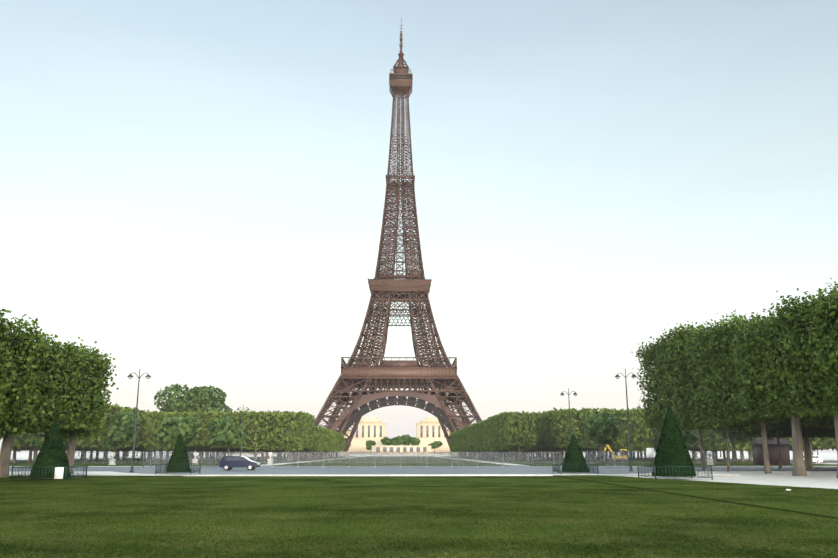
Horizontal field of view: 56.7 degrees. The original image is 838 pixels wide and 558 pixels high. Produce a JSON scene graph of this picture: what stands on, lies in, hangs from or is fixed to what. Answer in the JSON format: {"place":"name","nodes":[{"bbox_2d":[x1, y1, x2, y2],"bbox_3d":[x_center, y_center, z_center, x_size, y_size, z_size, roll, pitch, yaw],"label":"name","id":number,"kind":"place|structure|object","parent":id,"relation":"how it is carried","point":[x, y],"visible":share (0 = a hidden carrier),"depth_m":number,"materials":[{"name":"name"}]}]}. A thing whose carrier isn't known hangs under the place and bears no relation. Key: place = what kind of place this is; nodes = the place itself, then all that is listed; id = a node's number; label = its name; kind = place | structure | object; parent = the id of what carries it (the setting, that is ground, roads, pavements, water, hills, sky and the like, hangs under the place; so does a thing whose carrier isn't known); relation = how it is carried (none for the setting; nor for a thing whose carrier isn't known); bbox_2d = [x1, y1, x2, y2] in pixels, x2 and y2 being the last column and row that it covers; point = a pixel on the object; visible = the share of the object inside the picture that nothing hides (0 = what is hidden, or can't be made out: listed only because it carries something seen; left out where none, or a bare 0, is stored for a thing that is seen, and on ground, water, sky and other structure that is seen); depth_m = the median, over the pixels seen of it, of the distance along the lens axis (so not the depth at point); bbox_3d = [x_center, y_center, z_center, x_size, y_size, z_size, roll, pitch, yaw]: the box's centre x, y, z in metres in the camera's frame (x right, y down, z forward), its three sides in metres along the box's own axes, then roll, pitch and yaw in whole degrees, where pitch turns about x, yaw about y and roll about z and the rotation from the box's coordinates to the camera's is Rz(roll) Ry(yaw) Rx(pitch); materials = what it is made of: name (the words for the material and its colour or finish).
{"place":"outdoors","nodes":[
{"label":"outdoors","id":0,"kind":"place"},
{"bbox_2d":[0,476,179,494],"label":"lawn","id":1,"kind":"structure","parent":0,"point":[23,484],"depth_m":50.60,"materials":[{"name":"green plant"}]},
{"bbox_2d":[9,456,359,465],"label":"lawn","id":2,"kind":"structure","parent":0,"point":[102,463],"depth_m":139.20,"materials":[{"name":"green plant"}]},
{"bbox_2d":[112,465,652,474],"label":"sidewalk","id":3,"kind":"structure","parent":0,"point":[311,470],"depth_m":87.67,"materials":[{"name":"concrete"}]},
{"bbox_2d":[219,456,260,469],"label":"blue car","id":4,"kind":"object","parent":3,"relation":"on","point":[227,462],"visible":0.98,"depth_m":88.90,"materials":[{"name":"blue paint"}]},
{"bbox_2d":[646,448,654,456],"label":"sign board","id":5,"kind":"object","parent":3,"relation":"on","point":[650,452],"visible":1,"depth_m":89.92,"materials":[{"name":"white"}]},
{"bbox_2d":[141,466,623,466],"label":"fence feet","id":6,"kind":"object","parent":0,"point":[400,466],"visible":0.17,"depth_m":107.29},
{"bbox_2d":[0,0,837,452],"label":"sky","id":7,"kind":"structure","parent":0,"point":[193,191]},
{"bbox_2d":[9,453,837,488],"bbox_3d":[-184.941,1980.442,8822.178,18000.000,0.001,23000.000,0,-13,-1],"label":"ground","id":8,"kind":"structure","parent":0,"point":[821,479],"depth_m":71.65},
{"bbox_2d":[0,437,713,465],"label":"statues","id":9,"kind":"object","parent":8,"relation":"on","point":[113,454],"visible":0.54,"depth_m":122.33,"materials":[{"name":"stone"}]},
{"bbox_2d":[11,463,712,479],"bbox_3d":[-3.808,16.016,64.920,50.550,1.030,19.400,0,-13,-1],"label":"low fence","id":10,"kind":"object","parent":8,"relation":"on","point":[646,472],"visible":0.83,"depth_m":58.22,"materials":[{"name":"green metal"}]},
{"bbox_2d":[54,467,63,478],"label":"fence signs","id":11,"kind":"object","parent":10,"relation":"attached to","point":[58,474],"visible":1,"depth_m":55.02,"materials":[{"name":"white"}]},
{"bbox_2d":[31,405,693,477],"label":"topiaries","id":12,"kind":"object","parent":8,"relation":"on","point":[572,466],"visible":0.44,"depth_m":58.67,"materials":[{"name":"green plant"}]},
{"bbox_2d":[29,404,696,477],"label":"yew leaves","id":13,"kind":"object","parent":12,"relation":"attached to","point":[57,453],"visible":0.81,"depth_m":58.71,"materials":[{"name":"green plant"}]},
{"bbox_2d":[9,474,739,475],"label":"kerb","id":14,"kind":"structure","parent":8,"relation":"on","point":[409,475],"depth_m":66.84,"materials":[{"name":"grey concrete"}]},
{"bbox_2d":[127,369,636,471],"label":"lamp posts","id":15,"kind":"object","parent":8,"relation":"on","point":[148,375],"visible":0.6,"depth_m":84.89,"materials":[{"name":"grey metal"}]},
{"bbox_2d":[128,377,635,410],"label":"lamp globes","id":16,"kind":"object","parent":15,"relation":"attached to","point":[560,394],"visible":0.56,"depth_m":86.74,"materials":[{"name":"white glass"}]},
{"bbox_2d":[271,456,509,465],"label":"lawn","id":17,"kind":"structure","parent":8,"relation":"on","point":[402,463],"depth_m":139.20,"materials":[{"name":"green plant"}]},
{"bbox_2d":[66,452,715,465],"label":"fence frames","id":18,"kind":"structure","parent":8,"relation":"on","point":[458,457],"depth_m":145.65,"materials":[{"name":"grey metal"}]},
{"bbox_2d":[74,452,714,465],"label":"road","id":19,"kind":"structure","parent":8,"relation":"on","point":[430,456],"depth_m":108.03,"materials":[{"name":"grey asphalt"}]},
{"bbox_2d":[226,417,564,453],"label":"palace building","id":20,"kind":"structure","parent":8,"relation":"on","point":[358,443],"depth_m":1158.89,"materials":[{"name":"stone"}]},
{"bbox_2d":[356,426,445,451],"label":"windows","id":21,"kind":"structure","parent":20,"relation":"attached to","point":[405,448],"depth_m":1159.70,"materials":[{"name":"grey"}]},
{"bbox_2d":[314,25,481,453],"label":"tower","id":22,"kind":"structure","parent":8,"relation":"on","point":[387,287],"depth_m":535.45,"materials":[{"name":"metal"}]},
{"bbox_2d":[335,75,458,455],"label":"tower arch","id":23,"kind":"structure","parent":22,"relation":"attached to","point":[356,414],"depth_m":491.20,"materials":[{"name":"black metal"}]},
{"bbox_2d":[341,368,456,387],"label":"eiffel tower bands","id":24,"kind":"object","parent":22,"relation":"attached to","point":[390,372],"visible":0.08,"depth_m":505.04,"materials":[{"name":"brown metal"}]},
{"bbox_2d":[318,453,490,455],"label":"tower plinths","id":25,"kind":"object","parent":8,"relation":"on","point":[349,454],"visible":0.02,"depth_m":567.75,"materials":[{"name":"stone"}]},
{"bbox_2d":[0,476,837,557],"bbox_3d":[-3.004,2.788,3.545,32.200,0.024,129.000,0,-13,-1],"label":"lawn","id":26,"kind":"structure","parent":8,"relation":"on","point":[362,482],"depth_m":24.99,"materials":[{"name":"green plant"}]},
{"bbox_2d":[0,321,837,477],"bbox_3d":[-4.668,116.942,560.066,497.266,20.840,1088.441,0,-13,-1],"label":"tree trunks","id":27,"kind":"object","parent":8,"relation":"on","point":[802,463],"visible":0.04,"depth_m":93.54,"materials":[{"name":"brown plant"}]},
{"bbox_2d":[1,383,818,450],"bbox_3d":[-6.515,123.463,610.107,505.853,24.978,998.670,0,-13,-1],"label":"trees","id":28,"kind":"object","parent":27,"relation":"on","point":[226,432],"visible":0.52,"depth_m":126.91,"materials":[{"name":"green plant"}]},
{"bbox_2d":[0,403,836,453],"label":"leaves","id":29,"kind":"object","parent":27,"relation":"attached to","point":[543,431],"visible":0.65,"depth_m":187.15,"materials":[{"name":"green plant"}]},
{"bbox_2d":[0,277,837,439],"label":"leaves","id":30,"kind":"object","parent":27,"relation":"attached to","point":[745,390],"visible":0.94,"depth_m":68.40,"materials":[{"name":"green plant"}]},
{"bbox_2d":[9,466,836,471],"bbox_3d":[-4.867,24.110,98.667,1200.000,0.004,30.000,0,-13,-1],"label":"avenue","id":31,"kind":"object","parent":8,"relation":"on","point":[773,468],"depth_m":99.20,"materials":[{"name":"grey asphalt"}]},
{"bbox_2d":[600,445,628,462],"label":"excavator","id":32,"kind":"object","parent":8,"relation":"on","point":[609,448],"depth_m":153.90,"materials":[{"name":"yellow metal"}]},
{"bbox_2d":[749,437,790,464],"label":"kiosk","id":33,"kind":"object","parent":8,"relation":"on","point":[757,450],"visible":0.77,"depth_m":120.39,"materials":[{"name":"brown wood"}]},
{"bbox_2d":[812,455,822,463],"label":"white car","id":34,"kind":"object","parent":8,"relation":"on","point":[817,459],"visible":0.35,"depth_m":146.44,"materials":[{"name":"white paint"}]},
{"bbox_2d":[439,456,837,465],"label":"lawn","id":35,"kind":"structure","parent":0,"point":[720,463],"depth_m":139.20,"materials":[{"name":"green plant"}]},
{"bbox_2d":[553,475,837,518],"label":"lawn","id":36,"kind":"structure","parent":0,"point":[637,482],"depth_m":38.56,"materials":[{"name":"green plant"}]}
]}

